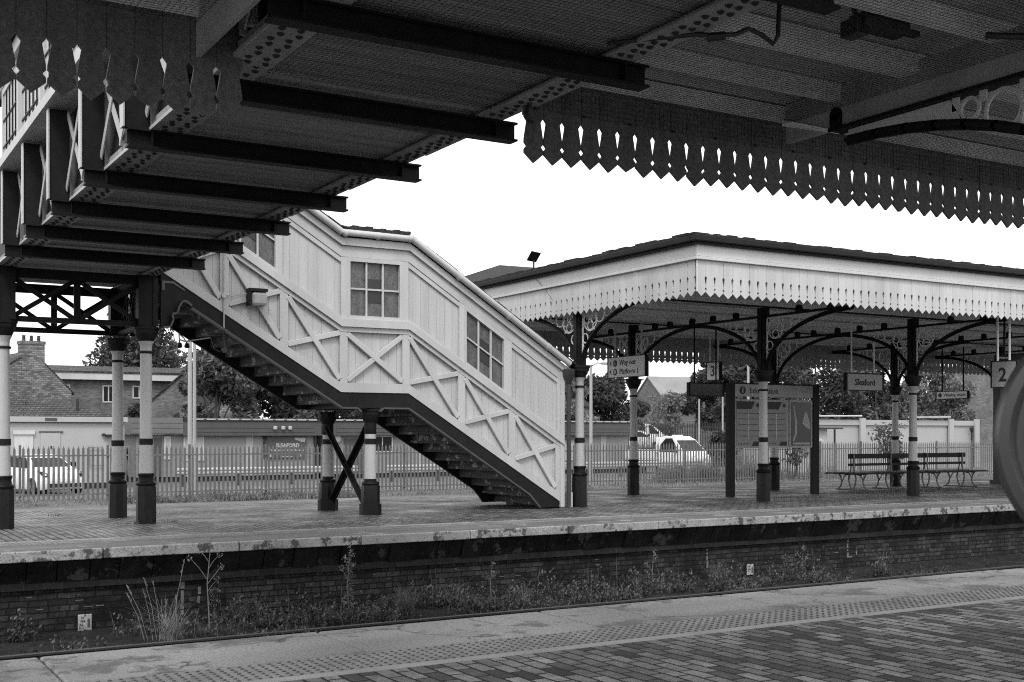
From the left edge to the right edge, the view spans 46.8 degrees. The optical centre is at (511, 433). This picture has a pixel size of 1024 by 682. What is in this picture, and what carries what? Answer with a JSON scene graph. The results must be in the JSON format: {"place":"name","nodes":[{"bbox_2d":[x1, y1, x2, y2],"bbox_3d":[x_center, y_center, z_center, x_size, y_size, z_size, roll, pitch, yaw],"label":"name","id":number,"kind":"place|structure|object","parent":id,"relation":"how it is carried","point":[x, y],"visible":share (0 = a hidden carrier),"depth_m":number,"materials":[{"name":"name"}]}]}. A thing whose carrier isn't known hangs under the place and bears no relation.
{"place":"outdoors","nodes":[
{"label":"outdoors","id":0,"kind":"place"},
{"bbox_2d":[10,416,128,490],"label":"flat roofed block","id":1,"kind":"structure","parent":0,"point":[56,432],"depth_m":47.55,"materials":[{"name":"white paint"}]},
{"bbox_2d":[39,431,62,454],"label":"door","id":2,"kind":"structure","parent":1,"relation":"in","point":[46,439],"depth_m":47.18,"materials":[{"name":"white plastic"}]},
{"bbox_2d":[14,461,992,508],"bbox_3d":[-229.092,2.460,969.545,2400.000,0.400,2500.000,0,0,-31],"label":"ground","id":3,"kind":"structure","parent":0,"point":[42,507],"depth_m":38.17,"materials":[{"name":"grey plant"}]},
{"bbox_2d":[10,335,73,403],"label":"brick house","id":4,"kind":"structure","parent":3,"relation":"on","point":[33,373],"depth_m":65.82,"materials":[{"name":"brick"}]},
{"bbox_2d":[10,397,111,416],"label":"tiled outbuilding","id":5,"kind":"structure","parent":3,"relation":"on","point":[41,407],"depth_m":58.99,"materials":[{"name":"tile"}]},
{"bbox_2d":[82,313,154,366],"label":"conifer","id":6,"kind":"object","parent":3,"relation":"on","point":[104,353],"visible":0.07,"depth_m":92.51,"materials":[{"name":"grey plant"}]},
{"bbox_2d":[48,365,210,434],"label":"terraced house","id":7,"kind":"structure","parent":3,"relation":"on","point":[90,387],"depth_m":81.92,"materials":[{"name":"brick"}]},
{"bbox_2d":[99,320,187,374],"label":"conifer","id":8,"kind":"object","parent":3,"relation":"on","point":[164,355],"visible":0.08,"depth_m":94.68,"materials":[{"name":"grey plant"}]},
{"bbox_2d":[152,373,209,434],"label":"brick house","id":9,"kind":"structure","parent":3,"relation":"on","point":[168,399],"depth_m":79.72,"materials":[{"name":"brick"}]},
{"bbox_2d":[177,348,214,415],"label":"tree","id":10,"kind":"object","parent":3,"relation":"on","point":[184,393],"visible":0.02,"depth_m":76.16,"materials":[{"name":"grey plant"}]},
{"bbox_2d":[157,350,263,434],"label":"tree","id":11,"kind":"object","parent":3,"relation":"on","point":[218,379],"visible":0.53,"depth_m":62.51,"materials":[{"name":"grey plant"}]},
{"bbox_2d":[107,487,356,503],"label":"fence foot weeds","id":12,"kind":"object","parent":3,"relation":"on","point":[215,495],"visible":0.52,"depth_m":40.29,"materials":[{"name":"grey plant"}]},
{"bbox_2d":[192,373,302,418],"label":"tree","id":13,"kind":"object","parent":3,"relation":"on","point":[282,409],"depth_m":76.35,"materials":[{"name":"grey plant"}]},
{"bbox_2d":[259,396,311,418],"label":"tree","id":14,"kind":"object","parent":3,"relation":"on","point":[267,406],"visible":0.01,"depth_m":78.84,"materials":[{"name":"grey plant"}]},
{"bbox_2d":[291,410,361,419],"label":"tree","id":15,"kind":"object","parent":3,"relation":"on","point":[348,414],"visible":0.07,"depth_m":63.80,"materials":[{"name":"grey plant"}]},
{"bbox_2d":[11,441,992,501],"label":"palisade fence","id":16,"kind":"object","parent":3,"relation":"on","point":[223,454],"visible":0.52,"depth_m":43.94,"materials":[{"name":"grey metal"}]},
{"bbox_2d":[14,476,989,510],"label":"back coping edge","id":17,"kind":"object","parent":3,"relation":"on","point":[427,495],"visible":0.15,"depth_m":29.66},
{"bbox_2d":[0,511,1023,636],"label":"platform wall","id":18,"kind":"structure","parent":3,"relation":"on","point":[54,596],"depth_m":18.41,"materials":[{"name":"brick"}]},
{"bbox_2d":[0,504,1015,563],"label":"coping edge","id":19,"kind":"object","parent":18,"relation":"on","point":[70,554],"visible":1,"depth_m":18.05,"materials":[{"name":"paint"}]},
{"bbox_2d":[565,366,599,420],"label":"tree","id":20,"kind":"object","parent":3,"relation":"on","point":[586,414],"visible":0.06,"depth_m":73.22,"materials":[{"name":"grey plant"}]},
{"bbox_2d":[703,430,741,465],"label":"shrub","id":21,"kind":"object","parent":3,"relation":"on","point":[717,436],"visible":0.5,"depth_m":80.21,"materials":[{"name":"grey plant"}]},
{"bbox_2d":[868,422,905,475],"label":"shrub","id":22,"kind":"object","parent":3,"relation":"on","point":[883,434],"visible":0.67,"depth_m":58.29,"materials":[{"name":"grey plant"}]},
{"bbox_2d":[917,365,992,444],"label":"brick house","id":23,"kind":"structure","parent":3,"relation":"on","point":[981,403],"depth_m":123.52,"materials":[{"name":"brick"}]},
{"bbox_3d":[18.999,2.300,20.854,66.000,1.000,0.250,0,0,-31],"label":"near platform wall","id":24,"kind":"object","parent":3,"relation":"on","visible":0},
{"bbox_2d":[0,568,1023,681],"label":"coping slabs","id":25,"kind":"structure","parent":24,"relation":"on","point":[104,665],"depth_m":8.96,"materials":[{"name":"concrete"}]},
{"bbox_2d":[88,585,1023,681],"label":"tactile strip","id":26,"kind":"object","parent":25,"relation":"on","point":[282,667],"depth_m":8.49,"materials":[{"name":"grey concrete"}]},
{"bbox_2d":[96,586,1023,681],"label":"tactile blisters","id":27,"kind":"object","parent":26,"relation":"on","point":[584,636],"visible":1,"depth_m":8.68,"materials":[{"name":"grey concrete"}]},
{"bbox_2d":[0,477,1007,541],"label":"platform paving","id":28,"kind":"structure","parent":0,"point":[99,523],"depth_m":23.65,"materials":[{"name":"grey concrete"}]},
{"bbox_2d":[0,320,17,529],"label":"column","id":29,"kind":"structure","parent":28,"relation":"on","point":[7,330],"depth_m":18.63,"materials":[{"name":"paint"}]},
{"bbox_2d":[105,337,129,517],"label":"column","id":30,"kind":"structure","parent":28,"relation":"on","point":[117,495],"depth_m":21.57,"materials":[{"name":"metal"}]},
{"bbox_2d":[132,326,159,523],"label":"column","id":31,"kind":"structure","parent":28,"relation":"on","point":[146,336],"depth_m":19.76,"materials":[{"name":"metal"}]},
{"bbox_2d":[317,412,338,510],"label":"column","id":32,"kind":"structure","parent":28,"relation":"on","point":[327,483],"depth_m":23.65,"materials":[{"name":"metal"}]},
{"bbox_2d":[129,209,577,507],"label":"covered staircase","id":33,"kind":"structure","parent":28,"relation":"on","point":[433,356],"depth_m":22.17,"materials":[{"name":"paint"}]},
{"bbox_2d":[179,253,246,352],"bbox_3d":[-5.585,-2.290,21.184,0.494,1.820,2.357,0,0,-44],"label":"electric conduit","id":34,"kind":"object","parent":33,"relation":"attached to","point":[224,295],"visible":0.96,"depth_m":20.32,"materials":[{"name":"grey metal"}]},
{"bbox_2d":[246,288,267,306],"bbox_3d":[-4.425,-2.360,20.533,0.330,0.300,0.200,0,0,-31],"label":"wall lamp","id":35,"kind":"object","parent":33,"relation":"attached to","point":[256,296],"visible":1,"depth_m":20.46,"materials":[{"name":"paint"}]},
{"bbox_2d":[236,233,277,272],"bbox_3d":[-4.585,-3.686,20.606,1.040,1.761,0.090,0,0,-31],"label":"window","id":36,"kind":"structure","parent":33,"relation":"in","point":[264,247],"depth_m":20.77,"materials":[{"name":"white paint"}]},
{"bbox_2d":[348,257,401,321],"bbox_3d":[-2.537,-2.646,21.828,1.090,1.125,0.090,0,0,-31],"label":"window","id":37,"kind":"structure","parent":33,"relation":"in","point":[374,285],"depth_m":21.86,"materials":[{"name":"grey glass"}]},
{"bbox_2d":[0,0,840,336],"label":"footbridge","id":38,"kind":"object","parent":33,"relation":"attached to","point":[112,198],"visible":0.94,"depth_m":10.83,"materials":[{"name":"metal"}]},
{"bbox_2d":[2,66,15,154],"bbox_3d":[-7.357,-4.555,17.388,0.041,1.386,1.700,0,0,-31],"label":"window","id":39,"kind":"structure","parent":38,"relation":"in","point":[9,90],"depth_m":17.58,"materials":[{"name":"grey glass"}]},
{"bbox_2d":[20,83,37,128],"bbox_3d":[-6.422,-4.555,15.820,0.041,1.386,1.700,0,0,-31],"label":"window","id":40,"kind":"structure","parent":38,"relation":"in","point":[28,101],"depth_m":16.19,"materials":[{"name":"white glass"}]},
{"bbox_2d":[267,0,719,108],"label":"bird netting","id":41,"kind":"object","parent":38,"relation":"attached to","point":[473,61],"visible":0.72,"depth_m":8.11,"materials":[{"name":"black plastic"}]},
{"bbox_2d":[607,4,781,45],"bbox_3d":[1.194,-2.723,7.845,1.165,0.357,0.230,0,0,13],"label":"hanging cable","id":42,"kind":"object","parent":38,"relation":"hanging from","point":[716,36],"visible":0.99,"depth_m":7.77,"materials":[{"name":"black plastic"}]},
{"bbox_2d":[464,305,505,393],"bbox_3d":[-0.536,-1.607,23.022,0.930,1.711,0.090,0,0,-31],"label":"window","id":43,"kind":"structure","parent":33,"relation":"in","point":[484,346],"depth_m":23.05,"materials":[{"name":"white paint"}]},
{"bbox_2d":[359,409,380,514],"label":"column","id":44,"kind":"structure","parent":28,"relation":"on","point":[370,504],"depth_m":21.87,"materials":[{"name":"metal"}]},
{"bbox_2d":[324,426,364,502],"bbox_3d":[-3.203,0.600,22.862,0.205,1.659,1.934,0,0,-31],"label":"cross brace","id":45,"kind":"object","parent":44,"relation":"attached to","point":[347,464],"visible":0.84,"depth_m":22.82,"materials":[{"name":"paint"}]},
{"bbox_2d":[0,498,1007,543],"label":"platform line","id":46,"kind":"object","parent":28,"relation":"on","point":[455,523],"depth_m":19.48,"materials":[{"name":"white paint"}]},
{"bbox_2d":[530,296,652,506],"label":"column","id":47,"kind":"structure","parent":28,"relation":"on","point":[579,345],"depth_m":24.19,"materials":[{"name":"metal"}]},
{"bbox_2d":[465,232,1023,374],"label":"platform canopy","id":48,"kind":"object","parent":47,"relation":"on","point":[691,279],"visible":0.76,"depth_m":24.54,"materials":[{"name":"paint"}]},
{"bbox_2d":[607,321,648,378],"bbox_3d":[2.889,-2.100,29.588,0.104,1.400,1.600,0,0,-31],"label":"hanging sign","id":49,"kind":"object","parent":48,"relation":"hanging from","point":[628,366],"visible":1,"depth_m":29.49,"materials":[{"name":"metal"}]},
{"bbox_2d":[687,329,723,396],"bbox_3d":[5.076,-1.885,31.016,1.200,1.830,0.094,0,0,-31],"label":"display screen","id":50,"kind":"object","parent":48,"relation":"hanging from","point":[715,389],"visible":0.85,"depth_m":31.00,"materials":[{"name":"paint"}]},
{"bbox_2d":[706,335,721,380],"bbox_3d":[5.760,-2.155,33.753,0.104,1.290,0.590,0,0,-31],"label":"platform number sign","id":51,"kind":"object","parent":48,"relation":"hanging from","point":[710,370],"visible":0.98,"depth_m":33.73,"materials":[{"name":"metal"}]},
{"bbox_2d":[843,322,883,390],"bbox_3d":[8.859,-1.935,29.779,1.350,1.730,0.094,0,0,-31],"label":"station name sign","id":52,"kind":"object","parent":48,"relation":"hanging from","point":[873,381],"visible":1,"depth_m":29.72,"materials":[{"name":"metal"}]},
{"bbox_2d":[935,347,969,399],"bbox_3d":[14.333,-1.960,38.512,0.104,1.680,1.260,0,0,-31],"label":"hanging sign","id":53,"kind":"object","parent":48,"relation":"hanging from","point":[963,394],"visible":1,"depth_m":38.53,"materials":[{"name":"metal"}]},
{"bbox_2d":[990,314,1019,387],"bbox_3d":[10.891,-1.905,26.130,0.104,1.790,0.680,0,0,-31],"label":"platform number sign","id":54,"kind":"object","parent":48,"relation":"hanging from","point":[1000,372],"visible":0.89,"depth_m":26.16,"materials":[{"name":"metal"}]},
{"bbox_2d":[586,325,698,494],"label":"column","id":55,"kind":"structure","parent":28,"relation":"on","point":[633,465],"depth_m":30.30,"materials":[{"name":"paint"}]},
{"bbox_2d":[688,307,854,500],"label":"column","id":56,"kind":"structure","parent":28,"relation":"on","point":[763,354],"depth_m":26.17,"materials":[{"name":"paint"}]},
{"bbox_2d":[725,382,818,496],"bbox_3d":[6.539,0.180,29.589,3.030,2.840,0.120,0,0,-31],"label":"information board","id":57,"kind":"object","parent":28,"relation":"on","point":[793,423],"visible":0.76,"depth_m":29.57,"materials":[{"name":"paint"}]},
{"bbox_2d":[714,333,844,489],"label":"column","id":58,"kind":"structure","parent":28,"relation":"on","point":[774,466],"depth_m":32.75,"materials":[{"name":"metal"}]},
{"bbox_2d":[832,340,969,485],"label":"column","id":59,"kind":"structure","parent":28,"relation":"on","point":[894,375],"depth_m":35.27,"materials":[{"name":"paint"}]},
{"bbox_2d":[831,319,1007,495],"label":"column","id":60,"kind":"structure","parent":28,"relation":"on","point":[912,364],"depth_m":28.66,"materials":[{"name":"metal"}]},
{"bbox_2d":[935,346,1023,375],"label":"column","id":61,"kind":"structure","parent":28,"relation":"on","point":[960,358],"depth_m":38.47,"materials":[{"name":"metal"}]},
{"bbox_2d":[990,388,1002,483],"bbox_3d":[15.695,0.055,37.106,1.620,3.010,0.450,0,0,-31],"label":"poster stand","id":62,"kind":"object","parent":28,"relation":"on","point":[997,392],"visible":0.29,"depth_m":36.74,"materials":[{"name":"grey metal"}]},
{"bbox_2d":[16,462,992,499],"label":"car park","id":63,"kind":"structure","parent":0,"point":[164,486],"depth_m":53.19,"materials":[{"name":"grey asphalt"}]},
{"bbox_2d":[11,454,81,494],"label":"parked car","id":64,"kind":"object","parent":63,"relation":"on","point":[17,472],"visible":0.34,"depth_m":43.30,"materials":[{"name":"white metal"}]},
{"bbox_2d":[187,342,191,494],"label":"lamp post","id":65,"kind":"object","parent":63,"relation":"on","point":[190,395],"visible":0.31,"depth_m":43.01,"materials":[{"name":"grey metal"}]},
{"bbox_2d":[193,343,195,493],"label":"lamp post","id":66,"kind":"object","parent":63,"relation":"on","point":[194,395],"visible":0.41,"depth_m":44.11,"materials":[{"name":"white metal"}]},
{"bbox_2d":[124,418,321,481],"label":"site cabin","id":67,"kind":"object","parent":63,"relation":"on","point":[230,433],"visible":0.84,"depth_m":55.76,"materials":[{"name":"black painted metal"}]},
{"bbox_2d":[267,437,306,457],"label":"station board","id":68,"kind":"object","parent":67,"relation":"attached to","point":[275,442],"visible":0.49,"depth_m":57.40,"materials":[{"name":"grey metal"}]},
{"bbox_2d":[177,465,357,486],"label":"crash barrier","id":69,"kind":"object","parent":63,"relation":"on","point":[212,471],"visible":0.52,"depth_m":51.53,"materials":[{"name":"grey metal"}]},
{"bbox_2d":[317,419,629,478],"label":"site cabin","id":70,"kind":"object","parent":63,"relation":"on","point":[347,432],"visible":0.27,"depth_m":61.12,"materials":[{"name":"painted metal"},{"name":"glass"}]},
{"bbox_2d":[589,362,606,483],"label":"lamp post","id":71,"kind":"object","parent":63,"relation":"on","point":[591,410],"visible":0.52,"depth_m":52.71,"materials":[{"name":"grey metal"}]},
{"bbox_2d":[586,460,703,476],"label":"crash barrier","id":72,"kind":"object","parent":63,"relation":"on","point":[628,463],"visible":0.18,"depth_m":61.68,"materials":[{"name":"grey metal"}]},
{"bbox_2d":[625,435,710,473],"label":"pickup truck","id":73,"kind":"object","parent":63,"relation":"on","point":[678,439],"visible":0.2,"depth_m":65.29,"materials":[{"name":"white metal"}]},
{"bbox_2d":[642,448,840,482],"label":"fence","id":74,"kind":"object","parent":63,"relation":"on","point":[719,471],"visible":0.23,"depth_m":53.94,"materials":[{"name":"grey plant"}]},
{"bbox_2d":[819,415,979,469],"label":"long pale cabin","id":75,"kind":"object","parent":63,"relation":"on","point":[950,431],"visible":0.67,"depth_m":75.54,"materials":[{"name":"white paint"}]},
{"bbox_2d":[0,501,1010,557],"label":"platform slabs","id":76,"kind":"structure","parent":0,"point":[24,548],"depth_m":18.53,"materials":[{"name":"grey concrete"}]},
{"bbox_2d":[0,499,1008,546],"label":"tactile strip","id":77,"kind":"object","parent":76,"relation":"on","point":[218,535],"depth_m":19.07,"materials":[{"name":"grey concrete"}]},
{"bbox_2d":[0,554,1023,655],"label":"track bed","id":78,"kind":"object","parent":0,"point":[1002,560],"depth_m":17.18,"materials":[{"name":"gravel"}]},
{"bbox_2d":[126,559,184,640],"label":"dry grass stalks","id":79,"kind":"object","parent":78,"relation":"on","point":[151,606],"visible":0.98,"depth_m":14.88,"materials":[{"name":"plant"}]},
{"bbox_2d":[123,593,201,640],"bbox_3d":[-4.262,2.317,14.867,1.336,0.586,1.264,0,0,-31],"label":"grass clump","id":80,"kind":"object","parent":78,"relation":"on","point":[169,634],"visible":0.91,"depth_m":14.89,"materials":[{"name":"plant"}]},
{"bbox_2d":[371,583,427,618],"bbox_3d":[-1.502,2.343,16.708,1.212,0.535,1.251,0,0,-31],"label":"grass clump","id":81,"kind":"object","parent":78,"relation":"on","point":[405,604],"visible":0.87,"depth_m":16.67,"materials":[{"name":"grey plant"}]},
{"bbox_2d":[0,549,947,653],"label":"trackside weeds","id":82,"kind":"object","parent":78,"relation":"on","point":[439,595],"visible":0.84,"depth_m":17.55,"materials":[{"name":"grey plant"}]},
{"bbox_2d":[59,551,924,648],"bbox_3d":[0.893,2.280,18.430,16.055,0.681,1.779,0,0,-31],"label":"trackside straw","id":83,"kind":"object","parent":78,"relation":"on","point":[522,591],"visible":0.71,"depth_m":17.75,"materials":[{"name":"grey plant"}]},
{"bbox_2d":[0,565,1023,660],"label":"railway rail","id":84,"kind":"object","parent":78,"relation":"on","point":[39,655],"depth_m":15.78,"materials":[{"name":"metal"}]},
{"bbox_2d":[1,554,1022,653],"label":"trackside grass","id":85,"kind":"structure","parent":78,"relation":"on","point":[515,596],"depth_m":18.26,"materials":[{"name":"grey plant"}]},
{"bbox_2d":[0,107,1023,418],"label":"sky","id":86,"kind":"structure","parent":0,"point":[479,205],"materials":[{"name":"white"}]},
{"bbox_2d":[284,599,1023,681],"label":"platform paving","id":87,"kind":"structure","parent":0,"point":[982,642],"depth_m":7.92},
{"bbox_2d":[0,0,1023,228],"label":"canopy","id":88,"kind":"object","parent":87,"relation":"on","point":[206,44],"visible":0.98,"depth_m":9.61,"materials":[{"name":"paint"}]},
{"bbox_2d":[73,0,217,22],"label":"bird netting","id":89,"kind":"object","parent":88,"relation":"attached to","point":[162,6],"visible":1,"depth_m":7.80,"materials":[{"name":"black plastic"}]},
{"bbox_2d":[575,0,1023,170],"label":"bird netting","id":90,"kind":"object","parent":88,"relation":"attached to","point":[845,71],"visible":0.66,"depth_m":9.08,"materials":[{"name":"black plastic"}]},
{"bbox_2d":[840,8,919,40],"bbox_3d":[2.656,-2.914,8.478,0.650,0.228,0.200,0,0,-31],"label":"speaker box","id":91,"kind":"object","parent":88,"relation":"attached to","point":[854,35],"visible":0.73,"depth_m":8.36,"materials":[{"name":"black plastic"}]},
{"bbox_2d":[244,596,1023,681],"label":"platform line","id":92,"kind":"object","parent":87,"relation":"on","point":[355,671],"depth_m":8.43,"materials":[{"name":"white paint"}]},
{"bbox_2d":[993,356,1023,520],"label":"round casing","id":93,"kind":"object","parent":87,"relation":"on","point":[1008,438],"visible":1,"depth_m":2.08,"materials":[{"name":"paint"}]},
{"bbox_2d":[744,428,842,472],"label":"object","id":94,"kind":"object","parent":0,"point":[823,435],"visible":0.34,"depth_m":69.01,"materials":[{"name":"white concrete"}]},
{"bbox_2d":[642,446,992,463],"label":"raised bank","id":95,"kind":"structure","parent":0,"point":[982,454],"depth_m":98.69,"materials":[{"name":"plant"}]},
{"bbox_2d":[575,373,651,430],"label":"tree","id":96,"kind":"object","parent":95,"relation":"on","point":[609,396],"visible":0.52,"depth_m":89.56,"materials":[{"name":"grey plant"}]},
{"bbox_2d":[637,376,706,445],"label":"pale roofed house","id":97,"kind":"structure","parent":95,"relation":"on","point":[658,386],"depth_m":117.89,"materials":[{"name":"brick"}]},
{"bbox_2d":[628,422,739,449],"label":"palisade fence","id":98,"kind":"object","parent":95,"relation":"on","point":[653,426],"visible":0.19,"depth_m":83.52,"materials":[{"name":"grey metal"}]},
{"bbox_2d":[779,358,867,419],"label":"tree","id":99,"kind":"object","parent":95,"relation":"on","point":[839,398],"visible":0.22,"depth_m":96.02,"materials":[{"name":"grey plant"}]},
{"bbox_2d":[820,359,920,419],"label":"tree","id":100,"kind":"object","parent":95,"relation":"on","point":[876,406],"visible":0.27,"depth_m":98.95,"materials":[{"name":"grey plant"}]},
{"bbox_2d":[900,363,978,420],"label":"tree","id":101,"kind":"object","parent":95,"relation":"on","point":[930,405],"visible":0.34,"depth_m":103.44,"materials":[{"name":"grey plant"}]},
{"label":"road","id":102,"kind":"structure","parent":0,"visible":0},
{"bbox_2d":[641,389,687,435],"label":"tree","id":103,"kind":"object","parent":102,"relation":"on","point":[672,403],"visible":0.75,"depth_m":95.61,"materials":[{"name":"grey plant"}]},
{"bbox_2d":[678,354,743,431],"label":"tree","id":104,"kind":"object","parent":102,"relation":"on","point":[706,414],"visible":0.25,"depth_m":97.55,"materials":[{"name":"grey plant"}]},
{"bbox_2d":[710,355,801,432],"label":"tree","id":105,"kind":"object","parent":102,"relation":"on","point":[736,373],"visible":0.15,"depth_m":91.10,"materials":[{"name":"grey plant"}]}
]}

